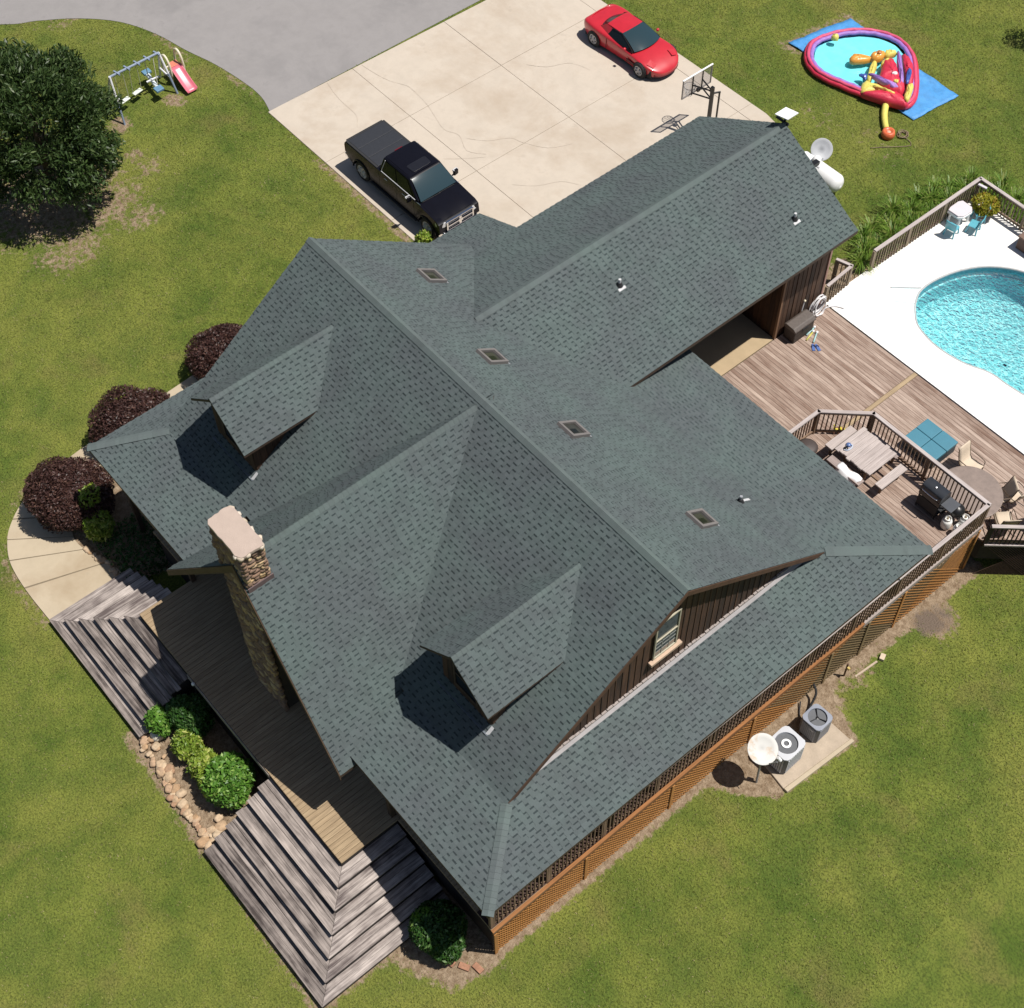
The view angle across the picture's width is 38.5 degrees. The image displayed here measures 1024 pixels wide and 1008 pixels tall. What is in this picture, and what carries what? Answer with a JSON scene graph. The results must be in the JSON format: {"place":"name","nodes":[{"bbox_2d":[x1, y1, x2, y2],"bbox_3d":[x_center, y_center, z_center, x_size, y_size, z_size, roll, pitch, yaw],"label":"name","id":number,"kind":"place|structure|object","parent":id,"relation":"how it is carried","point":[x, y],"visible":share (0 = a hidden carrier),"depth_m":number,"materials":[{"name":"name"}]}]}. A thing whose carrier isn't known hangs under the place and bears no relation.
{"place":"outdoors","nodes":[
{"label":"outdoors","id":0,"kind":"place"},
{"bbox_2d":[0,0,479,110],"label":"asphalt road","id":1,"kind":"structure","parent":0,"point":[273,54],"depth_m":56.51,"materials":[{"name":"asphalt"}]},
{"bbox_2d":[0,0,1023,1007],"bbox_3d":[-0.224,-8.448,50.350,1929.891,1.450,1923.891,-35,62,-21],"label":"lawn","id":2,"kind":"structure","parent":0,"point":[972,954],"depth_m":40.06,"materials":[{"name":"plant"}]},
{"bbox_2d":[0,37,125,214],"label":"evergreen tree","id":3,"kind":"object","parent":2,"relation":"on","point":[54,79],"visible":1,"depth_m":48.98,"materials":[{"name":"green plant"}]},
{"bbox_2d":[22,455,115,533],"bbox_3d":[-13.206,-0.298,43.791,2.715,2.049,2.786,-35,62,-21],"label":"burgundy shrub","id":4,"kind":"object","parent":2,"relation":"on","point":[64,492],"visible":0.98,"depth_m":43.18,"materials":[{"name":"brown plant"}]},
{"bbox_2d":[81,506,115,543],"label":"lime shrub","id":5,"kind":"object","parent":2,"relation":"on","point":[95,529],"visible":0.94,"depth_m":43.32,"materials":[{"name":"green plant"}]},
{"bbox_2d":[83,546,118,575],"bbox_3d":[-12.171,1.663,43.517,1.519,0.137,0.333,35,62,22],"label":"stone edging","id":6,"kind":"object","parent":2,"relation":"on","point":[100,559],"visible":1,"depth_m":43.46,"materials":[{"name":"stone"}]},
{"bbox_2d":[7,375,200,618],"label":"walkway","id":7,"kind":"structure","parent":2,"relation":"on","point":[55,573],"depth_m":43.46,"materials":[{"name":"concrete"}]},
{"bbox_2d":[49,568,194,737],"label":"corner steps","id":8,"kind":"structure","parent":2,"relation":"on","point":[124,600],"depth_m":40.92,"materials":[{"name":"grey wood"}]},
{"bbox_2d":[87,383,171,442],"bbox_3d":[-11.646,-2.506,45.300,2.906,2.079,2.623,-35,62,-21],"label":"burgundy shrub","id":9,"kind":"object","parent":2,"relation":"on","point":[133,403],"visible":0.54,"depth_m":44.81,"materials":[{"name":"brown plant"}]},
{"bbox_2d":[94,513,170,580],"bbox_3d":[-10.657,0.972,43.873,3.201,0.351,2.493,-35,62,-21],"label":"ground cover","id":10,"kind":"object","parent":2,"relation":"on","point":[118,550],"visible":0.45,"depth_m":43.61,"materials":[{"name":"green plant"}]},
{"bbox_2d":[108,51,177,124],"bbox_3d":[-13.728,-15.432,53.680,2.414,1.888,1.370,-35,62,-21],"label":"swing set","id":11,"kind":"object","parent":2,"relation":"on","point":[146,72],"visible":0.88,"depth_m":53.66,"materials":[{"name":"metal"}]},
{"bbox_2d":[142,703,173,738],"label":"bed shrub","id":12,"kind":"object","parent":2,"relation":"on","point":[156,721],"visible":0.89,"depth_m":39.68,"materials":[{"name":"green plant"}]},
{"bbox_2d":[161,48,196,93],"bbox_3d":[-12.335,-16.075,54.204,0.626,1.194,1.550,-35,62,-21],"label":"toy slide","id":13,"kind":"object","parent":2,"relation":"on","point":[178,70],"visible":0.91,"depth_m":54.30,"materials":[{"name":"pink plastic"}]},
{"bbox_2d":[139,731,226,849],"bbox_3d":[-8.807,7.559,39.288,1.322,0.312,4.062,-35,62,-21],"label":"stone edging","id":14,"kind":"object","parent":2,"relation":"on","point":[165,771],"visible":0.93,"depth_m":39.09,"materials":[{"name":"stone"}]},
{"bbox_2d":[170,729,203,760],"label":"bed shrub","id":15,"kind":"object","parent":2,"relation":"on","point":[185,744],"visible":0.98,"depth_m":39.24,"materials":[{"name":"green plant"}]},
{"bbox_2d":[164,692,215,736],"bbox_3d":[-8.705,5.773,39.865,1.292,1.446,1.393,-35,62,-21],"label":"round shrub","id":16,"kind":"object","parent":2,"relation":"on","point":[192,712],"visible":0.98,"depth_m":39.45,"materials":[{"name":"green plant"}]},
{"bbox_2d":[185,744,217,779],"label":"bed shrub","id":17,"kind":"object","parent":2,"relation":"on","point":[203,754],"visible":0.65,"depth_m":38.97,"materials":[{"name":"green plant"}]},
{"bbox_2d":[184,322,242,380],"bbox_3d":[-9.188,-4.930,46.906,2.741,1.671,2.188,-35,62,-21],"label":"burgundy shrub","id":18,"kind":"object","parent":2,"relation":"on","point":[212,343],"visible":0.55,"depth_m":46.28,"materials":[{"name":"brown plant"}]},
{"bbox_2d":[195,750,256,810],"bbox_3d":[-7.498,7.299,38.732,1.549,1.535,1.660,-35,62,-21],"label":"bed shrub","id":19,"kind":"object","parent":2,"relation":"on","point":[227,779],"visible":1,"depth_m":38.33,"materials":[{"name":"green plant"}]},
{"bbox_2d":[204,775,449,1007],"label":"corner steps","id":20,"kind":"structure","parent":2,"relation":"on","point":[386,884],"depth_m":36.85,"materials":[{"name":"grey wood"}]},
{"bbox_2d":[414,227,433,242],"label":"driveway shrub","id":21,"kind":"object","parent":2,"relation":"on","point":[423,236],"visible":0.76,"depth_m":49.29,"materials":[{"name":"green plant"}]},
{"bbox_2d":[407,898,467,965],"bbox_3d":[-1.783,10.571,36.406,1.514,1.495,1.714,-35,62,-21],"label":"corner shrub","id":22,"kind":"object","parent":2,"relation":"on","point":[429,919],"visible":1,"depth_m":35.99,"materials":[{"name":"green plant"}]},
{"bbox_2d":[458,961,470,971],"bbox_3d":[-1.190,11.537,36.513,0.280,0.080,0.160,17,57,12],"label":"brick","id":23,"kind":"object","parent":2,"relation":"on","point":[464,966],"visible":1,"depth_m":36.48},
{"bbox_2d":[472,962,483,973],"bbox_3d":[-0.846,11.565,36.489,0.280,0.080,0.160,38,64,24],"label":"brick","id":24,"kind":"object","parent":2,"relation":"on","point":[477,967],"visible":1,"depth_m":36.46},
{"bbox_2d":[139,530,838,942],"bbox_3d":[-1.590,6.109,39.342,10.782,1.654,19.639,-75,81,-34],"label":"front porch","id":25,"kind":"object","parent":2,"relation":"on","point":[195,628],"visible":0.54,"depth_m":38.52,"materials":[{"name":"brown wood"}]},
{"bbox_2d":[491,525,983,954],"bbox_3d":[6.500,6.112,39.656,18.300,2.385,0.160,-35,62,-21],"label":"lattice skirt","id":26,"kind":"object","parent":25,"relation":"attached to","point":[860,637],"visible":0.98,"depth_m":39.09,"materials":[{"name":"orange wood"}]},
{"bbox_2d":[87,116,932,923],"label":"house","id":27,"kind":"structure","parent":2,"relation":"on","point":[537,546],"depth_m":37.02,"materials":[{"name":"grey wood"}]},
{"bbox_2d":[648,608,681,667],"bbox_3d":[3.677,3.130,34.558,1.020,1.690,0.125,-35,62,-21],"label":"window","id":28,"kind":"structure","parent":27,"relation":"in","point":[666,641],"depth_m":34.74,"materials":[{"name":"beige glass"}]},
{"bbox_2d":[775,107,798,125],"bbox_3d":[8.243,-11.638,44.339,0.530,0.601,0.570,-35,62,-21],"label":"panel antenna","id":29,"kind":"object","parent":27,"relation":"attached to","point":[785,113],"visible":1,"depth_m":44.12,"materials":[{"name":"white paint"}]},
{"bbox_2d":[812,159,819,166],"bbox_3d":[9.123,-10.259,44.479,0.453,0.226,0.160,-35,62,-21],"label":"flood lamp","id":30,"kind":"object","parent":27,"relation":"attached to","point":[816,162],"visible":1,"depth_m":44.43,"materials":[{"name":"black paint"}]},
{"bbox_2d":[809,294,843,316],"bbox_3d":[10.133,-6.509,47.322,1.326,0.820,0.423,-20,57,-13],"label":"coiled hose","id":31,"kind":"object","parent":27,"relation":"hanging from","point":[816,311],"visible":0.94,"depth_m":47.23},
{"bbox_2d":[747,733,781,782],"bbox_3d":[6.569,6.875,38.647,0.833,1.967,0.922,-35,62,-21],"label":"satellite dish","id":32,"kind":"object","parent":2,"relation":"on","point":[762,748],"visible":1,"depth_m":38.07,"materials":[{"name":"grey metal"}]},
{"bbox_2d":[764,723,849,788],"bbox_3d":[7.998,6.865,40.008,2.517,0.516,0.998,-35,62,-21],"label":"equipment pad","id":33,"kind":"object","parent":2,"relation":"on","point":[832,739],"visible":0.37,"depth_m":39.84,"materials":[{"name":"concrete"}]},
{"bbox_2d":[770,726,805,773],"bbox_3d":[7.308,6.608,39.318,0.840,0.875,0.777,-37,62,-22],"label":"air conditioner","id":34,"kind":"object","parent":33,"relation":"on","point":[791,743],"visible":0.81,"depth_m":39.03,"materials":[{"name":"white paint"}]},
{"bbox_2d":[799,704,832,742],"bbox_3d":[8.275,5.988,39.945,0.656,0.779,0.651,-38,63,-23],"label":"air conditioner","id":35,"kind":"object","parent":33,"relation":"on","point":[815,723],"visible":1,"depth_m":39.70,"materials":[{"name":"black paint"}]},
{"bbox_2d":[799,684,816,718],"bbox_3d":[8.164,5.520,40.579,0.385,0.444,1.137,19,58,14],"label":"line set","id":36,"kind":"object","parent":2,"relation":"on","point":[814,697],"visible":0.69,"depth_m":40.66,"materials":[{"name":"rubber"}]},
{"bbox_2d":[784,738,853,792],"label":"kerb","id":37,"kind":"structure","parent":2,"relation":"on","point":[807,774],"depth_m":39.59,"materials":[{"name":"concrete"}]},
{"bbox_2d":[811,138,832,160],"bbox_3d":[10.762,-12.091,51.148,0.696,1.310,0.658,-35,62,-21],"label":"satellite dish","id":38,"kind":"object","parent":2,"relation":"on","point":[822,148],"visible":0.94,"depth_m":50.88,"materials":[{"name":"grey metal"}]},
{"bbox_2d":[805,151,843,192],"bbox_3d":[10.671,-11.518,50.838,0.725,1.160,2.000,-35,62,-21],"label":"propane tank","id":39,"kind":"object","parent":2,"relation":"on","point":[833,179],"visible":0.49,"depth_m":50.33,"materials":[{"name":"metal"}]},
{"bbox_2d":[842,246,879,278],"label":"lily clump","id":40,"kind":"object","parent":2,"relation":"on","point":[859,263],"visible":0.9,"depth_m":48.70,"materials":[{"name":"green plant"}]},
{"bbox_2d":[843,235,885,260],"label":"lily clump","id":41,"kind":"object","parent":2,"relation":"on","point":[863,248],"visible":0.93,"depth_m":48.98,"materials":[{"name":"green plant"}]},
{"bbox_2d":[847,222,882,248],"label":"lily clump","id":42,"kind":"object","parent":2,"relation":"on","point":[861,239],"visible":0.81,"depth_m":49.37,"materials":[{"name":"green plant"}]},
{"bbox_2d":[855,653,885,676],"bbox_3d":[10.232,4.637,41.709,1.190,0.100,0.207,-35,62,-21],"label":"board offcut","id":43,"kind":"object","parent":2,"relation":"on","point":[882,656],"visible":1,"depth_m":41.73,"materials":[{"name":"beige wood"}]},
{"bbox_2d":[722,305,1023,597],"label":"poolside deck","id":44,"kind":"structure","parent":2,"relation":"on","point":[785,383],"depth_m":45.62,"materials":[{"name":"brown wood"}]},
{"bbox_2d":[783,309,815,342],"bbox_3d":[9.185,-5.678,46.820,0.960,0.659,0.515,-35,62,-21],"label":"storage chest","id":45,"kind":"object","parent":44,"relation":"on","point":[799,326],"visible":1,"depth_m":46.61,"materials":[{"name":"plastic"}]},
{"bbox_2d":[903,419,957,467],"bbox_3d":[12.606,-1.818,44.200,1.067,0.470,1.197,-35,62,-21],"label":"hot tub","id":46,"kind":"object","parent":44,"relation":"on","point":[933,440],"visible":0.73,"depth_m":44.01,"materials":[{"name":"teal plastic"}]},
{"bbox_2d":[938,466,1002,517],"bbox_3d":[13.332,-0.152,42.877,1.900,0.724,1.900,-35,62,-21],"label":"patio table","id":47,"kind":"object","parent":44,"relation":"on","point":[985,484],"visible":0.59,"depth_m":42.68,"materials":[{"name":"stone"}]},
{"bbox_2d":[958,439,985,469],"bbox_3d":[13.600,-1.272,43.508,0.613,0.980,0.732,-34,61,-21],"label":"sling chair","id":48,"kind":"object","parent":44,"relation":"on","point":[965,458],"visible":0.85,"depth_m":43.54,"materials":[{"name":"fabric"}]},
{"bbox_2d":[972,544,1023,574],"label":"corner lattice","id":49,"kind":"object","parent":44,"relation":"attached to","point":[1015,559],"visible":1,"depth_m":43.11,"materials":[{"name":"brown wood"}]},
{"bbox_2d":[981,524,1023,547],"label":"corner railing","id":50,"kind":"object","parent":44,"relation":"on","point":[989,533],"visible":1,"depth_m":41.99,"materials":[{"name":"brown wood"}]},
{"bbox_2d":[989,509,1022,534],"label":"sling chair","id":51,"kind":"object","parent":44,"relation":"on","point":[1003,518],"visible":0.85,"depth_m":42.44,"materials":[{"name":"fabric"}]},
{"bbox_2d":[1001,475,1019,509],"bbox_3d":[14.298,-0.319,42.835,0.732,0.980,0.613,-4,55,-2],"label":"sling chair","id":52,"kind":"object","parent":44,"relation":"on","point":[1010,487],"visible":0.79,"depth_m":42.69,"materials":[{"name":"fabric"}]},
{"bbox_2d":[1002,481,1023,510],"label":"sling chair","id":53,"kind":"object","parent":44,"relation":"on","point":[1019,495],"visible":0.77,"depth_m":42.87,"materials":[{"name":"fabric"}]},
{"bbox_2d":[788,18,958,119],"bbox_3d":[13.588,-16.355,54.758,2.880,0.081,6.209,-35,62,-21],"label":"tarp","id":54,"kind":"object","parent":2,"relation":"on","point":[933,93],"visible":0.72,"depth_m":54.06,"materials":[{"name":"plastic"}]},
{"bbox_2d":[803,28,918,109],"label":"inflatable pool","id":55,"kind":"structure","parent":54,"relation":"on","point":[878,71],"depth_m":54.37,"materials":[{"name":"multicoloured plastic"}]},
{"bbox_2d":[855,212,891,239],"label":"lily clump","id":56,"kind":"object","parent":2,"relation":"on","point":[872,224],"visible":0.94,"depth_m":49.53,"materials":[{"name":"green plant"}]},
{"bbox_2d":[861,232,893,250],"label":"lily clump","id":57,"kind":"object","parent":2,"relation":"on","point":[880,241],"visible":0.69,"depth_m":49.30,"materials":[{"name":"green plant"}]},
{"bbox_2d":[881,103,894,140],"bbox_3d":[13.546,-13.835,52.882,0.494,0.288,1.833,4,55,3],"label":"air blower","id":58,"kind":"object","parent":2,"relation":"on","point":[887,133],"visible":1,"depth_m":52.61,"materials":[{"name":"yellow plastic"}]},
{"bbox_2d":[871,210,907,238],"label":"lily clump","id":59,"kind":"object","parent":2,"relation":"on","point":[893,220],"visible":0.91,"depth_m":49.66,"materials":[{"name":"green plant"}]},
{"bbox_2d":[872,219,906,253],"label":"lily clump","id":60,"kind":"object","parent":2,"relation":"on","point":[891,233],"visible":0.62,"depth_m":49.39,"materials":[{"name":"green plant"}]},
{"bbox_2d":[872,129,910,147],"bbox_3d":[13.521,-13.094,52.477,1.522,0.101,0.834,-3,55,-1],"label":"garden hose","id":61,"kind":"object","parent":2,"relation":"on","point":[905,132],"visible":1,"depth_m":52.52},
{"bbox_2d":[807,432,976,637],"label":"raised deck","id":62,"kind":"structure","parent":2,"relation":"on","point":[895,499],"depth_m":42.57,"materials":[{"name":"brown wood"}]},
{"bbox_2d":[488,409,991,930],"bbox_3d":[4.749,3.507,39.559,18.260,1.260,5.534,-35,62,-21],"label":"deck railing","id":63,"kind":"object","parent":62,"relation":"on","point":[940,549],"visible":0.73,"depth_m":40.08,"materials":[{"name":"brown wood"}]},
{"bbox_2d":[799,438,817,452],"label":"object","id":64,"kind":"object","parent":62,"relation":"on","point":[811,444],"visible":0.42,"depth_m":42.86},
{"bbox_2d":[825,425,907,493],"bbox_3d":[10.332,-1.288,42.937,1.810,0.714,2.170,-35,62,-21],"label":"picnic table","id":65,"kind":"object","parent":62,"relation":"on","point":[869,453],"visible":0.97,"depth_m":42.69,"materials":[{"name":"brown wood"}]},
{"bbox_2d":[835,462,862,485],"bbox_3d":[9.785,-0.848,42.602,0.482,0.321,0.844,-35,62,-21],"label":"towel","id":66,"kind":"object","parent":65,"relation":"on","point":[845,471],"visible":0.74,"depth_m":42.49,"materials":[{"name":"fabric"}]},
{"bbox_2d":[915,477,960,518],"bbox_3d":[12.162,-0.071,41.817,0.625,1.115,1.150,-35,62,-21],"label":"gas grill","id":67,"kind":"object","parent":62,"relation":"on","point":[934,498],"visible":1,"depth_m":41.55,"materials":[{"name":"black paint"}]},
{"bbox_2d":[940,515,952,529],"bbox_3d":[12.406,0.526,41.803,0.299,0.450,0.304,4,55,3],"label":"gas bottle","id":68,"kind":"object","parent":62,"relation":"on","point":[946,522],"visible":1,"depth_m":41.68,"materials":[{"name":"white metal"}]},
{"bbox_2d":[951,523,961,536],"bbox_3d":[12.681,0.741,41.649,0.299,0.450,0.304,23,58,16],"label":"gas bottle","id":69,"kind":"object","parent":62,"relation":"on","point":[957,525],"visible":0.36,"depth_m":41.54,"materials":[{"name":"white metal"}]},
{"bbox_2d":[950,503,964,520],"bbox_3d":[12.689,0.233,41.848,0.463,0.714,0.470,-35,62,-21],"label":"kettle grill","id":70,"kind":"object","parent":62,"relation":"on","point":[959,511],"visible":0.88,"depth_m":41.60,"materials":[{"name":"black paint"}]},
{"bbox_2d":[958,514,969,526],"bbox_3d":[12.920,0.489,41.822,0.299,0.450,0.304,1,55,1],"label":"gas bottle","id":71,"kind":"object","parent":62,"relation":"on","point":[963,518],"visible":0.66,"depth_m":41.69,"materials":[{"name":"white metal"}]},
{"bbox_2d":[869,194,919,221],"bbox_3d":[13.019,-10.008,50.011,1.670,0.643,1.711,-32,60,-20],"label":"lily clump","id":72,"kind":"object","parent":2,"relation":"on","point":[892,210],"visible":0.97,"depth_m":49.99,"materials":[{"name":"green plant"}]},
{"bbox_2d":[893,198,929,226],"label":"lily clump","id":73,"kind":"object","parent":2,"relation":"on","point":[916,210],"visible":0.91,"depth_m":49.95,"materials":[{"name":"green plant"}]},
{"bbox_2d":[895,209,929,233],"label":"lily clump","id":74,"kind":"object","parent":2,"relation":"on","point":[909,221],"visible":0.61,"depth_m":49.78,"materials":[{"name":"green plant"}]},
{"bbox_2d":[899,184,935,211],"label":"lily clump","id":75,"kind":"object","parent":2,"relation":"on","point":[918,195],"visible":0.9,"depth_m":50.41,"materials":[{"name":"green plant"}]},
{"bbox_2d":[826,201,1023,455],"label":"pool deck","id":76,"kind":"structure","parent":2,"relation":"on","point":[879,306],"depth_m":47.73,"materials":[{"name":"concrete"}]},
{"bbox_2d":[821,258,852,304],"bbox_3d":[10.500,-7.131,47.837,0.616,1.100,1.350,28,60,19],"label":"gate railing","id":77,"kind":"object","parent":76,"relation":"on","point":[842,274],"visible":0.97,"depth_m":47.72,"materials":[{"name":"brown wood"}]},
{"bbox_2d":[868,176,1023,269],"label":"pool fence","id":78,"kind":"object","parent":76,"relation":"on","point":[942,206],"visible":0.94,"depth_m":49.24,"materials":[{"name":"brown wood"}]},
{"bbox_2d":[943,220,959,239],"bbox_3d":[14.838,-9.332,49.318,0.419,0.681,0.475,35,62,22],"label":"kids chair","id":79,"kind":"object","parent":76,"relation":"on","point":[952,227],"visible":1,"depth_m":49.17,"materials":[{"name":"teal plastic"}]},
{"bbox_2d":[947,201,971,225],"bbox_3d":[15.173,-9.796,49.681,0.752,0.603,0.644,-35,62,-21],"label":"play table","id":80,"kind":"object","parent":76,"relation":"on","point":[959,210],"visible":0.98,"depth_m":49.42,"materials":[{"name":"white paint"}]},
{"bbox_2d":[916,268,1023,393],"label":"pool basin","id":81,"kind":"object","parent":76,"relation":"in","point":[977,362],"visible":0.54,"depth_m":49.06,"materials":[{"name":"liquid"}]},
{"bbox_2d":[916,269,1023,391],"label":"pool water","id":82,"kind":"structure","parent":81,"relation":"in","point":[999,285],"depth_m":47.78,"materials":[{"name":"liquid"}]},
{"bbox_2d":[964,215,985,236],"bbox_3d":[15.639,-9.448,49.390,0.475,0.681,0.419,29,60,19],"label":"kids chair","id":83,"kind":"object","parent":76,"relation":"on","point":[975,224],"visible":1,"depth_m":49.39,"materials":[{"name":"teal plastic"}]},
{"bbox_2d":[970,200,990,222],"bbox_3d":[15.914,-9.904,49.705,0.475,0.681,0.419,-5,55,-3],"label":"kids chair","id":84,"kind":"object","parent":76,"relation":"on","point":[976,214],"visible":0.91,"depth_m":49.66,"materials":[{"name":"teal plastic"}]},
{"bbox_2d":[970,191,1001,218],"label":"potted plant","id":85,"kind":"object","parent":76,"relation":"on","point":[985,197],"visible":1,"depth_m":49.51,"materials":[{"name":"yellow plant"}]},
{"bbox_2d":[909,182,948,212],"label":"lily clump","id":86,"kind":"object","parent":2,"relation":"on","point":[935,201],"visible":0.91,"depth_m":50.30,"materials":[{"name":"green plant"}]},
{"bbox_2d":[913,202,945,222],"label":"lily clump","id":87,"kind":"object","parent":2,"relation":"on","point":[927,210],"visible":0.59,"depth_m":50.04,"materials":[{"name":"green plant"}]},
{"bbox_2d":[916,175,950,198],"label":"lily clump","id":88,"kind":"object","parent":2,"relation":"on","point":[932,182],"visible":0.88,"depth_m":50.73,"materials":[{"name":"green plant"}]},
{"bbox_2d":[927,186,965,205],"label":"lily clump","id":89,"kind":"object","parent":2,"relation":"on","point":[948,194],"visible":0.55,"depth_m":50.37,"materials":[{"name":"green plant"}]},
{"bbox_2d":[933,174,967,197],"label":"lily clump","id":90,"kind":"object","parent":2,"relation":"on","point":[948,182],"visible":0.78,"depth_m":50.69,"materials":[{"name":"green plant"}]},
{"bbox_2d":[948,174,983,196],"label":"lily clump","id":91,"kind":"object","parent":2,"relation":"on","point":[962,185],"visible":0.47,"depth_m":50.69,"materials":[{"name":"green plant"}]},
{"bbox_2d":[957,165,987,185],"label":"lily clump","id":92,"kind":"object","parent":2,"relation":"on","point":[967,179],"visible":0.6,"depth_m":50.94,"materials":[{"name":"green plant"}]},
{"bbox_2d":[973,174,1003,195],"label":"lily clump","id":93,"kind":"object","parent":2,"relation":"on","point":[994,181],"visible":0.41,"depth_m":50.77,"materials":[{"name":"green plant"}]},
{"bbox_2d":[978,180,1017,209],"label":"lily clump","id":94,"kind":"object","parent":2,"relation":"on","point":[1002,189],"visible":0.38,"depth_m":50.44,"materials":[{"name":"green plant"}]},
{"bbox_2d":[984,168,1020,199],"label":"lily clump","id":95,"kind":"object","parent":2,"relation":"on","point":[1005,177],"visible":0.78,"depth_m":50.73,"materials":[{"name":"green plant"}]},
{"bbox_2d":[997,185,1023,215],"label":"lily clump","id":96,"kind":"object","parent":2,"relation":"on","point":[1018,196],"visible":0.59,"depth_m":50.25,"materials":[{"name":"green plant"}]},
{"bbox_2d":[1003,200,1023,221],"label":"lily clump","id":97,"kind":"object","parent":2,"relation":"on","point":[1016,213],"visible":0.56,"depth_m":50.00,"materials":[{"name":"green plant"}]},
{"bbox_2d":[268,0,773,240],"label":"driveway","id":98,"kind":"structure","parent":0,"point":[516,113],"depth_m":53.71,"materials":[{"name":"concrete"}]},
{"bbox_2d":[344,120,478,237],"bbox_3d":[-3.466,-11.278,50.346,2.248,1.783,5.497,-35,62,-21],"label":"pickup truck","id":99,"kind":"object","parent":98,"relation":"on","point":[415,181],"visible":1,"depth_m":49.55,"materials":[{"name":"black paint"}]},
{"bbox_2d":[584,4,677,78],"bbox_3d":[4.539,-17.440,54.996,1.840,1.129,4.110,-36,62,-22],"label":"sports car","id":100,"kind":"object","parent":98,"relation":"on","point":[643,49],"visible":1,"depth_m":54.55,"materials":[{"name":"red paint"}]},
{"bbox_2d":[681,63,720,116],"bbox_3d":[6.601,-14.307,52.021,1.369,2.390,1.119,-3,55,-2],"label":"basketball hoop","id":101,"kind":"object","parent":98,"relation":"on","point":[710,97],"visible":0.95,"depth_m":51.44,"materials":[{"name":"black paint"}]},
{"bbox_2d":[844,442,852,450],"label":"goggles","id":102,"kind":"object","parent":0,"point":[848,444],"visible":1,"depth_m":42.73,"materials":[{"name":"black plastic"}]},
{"bbox_2d":[1016,232,1023,252],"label":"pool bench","id":103,"kind":"object","parent":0,"point":[1020,245],"visible":1,"depth_m":48.88,"materials":[{"name":"wood"}]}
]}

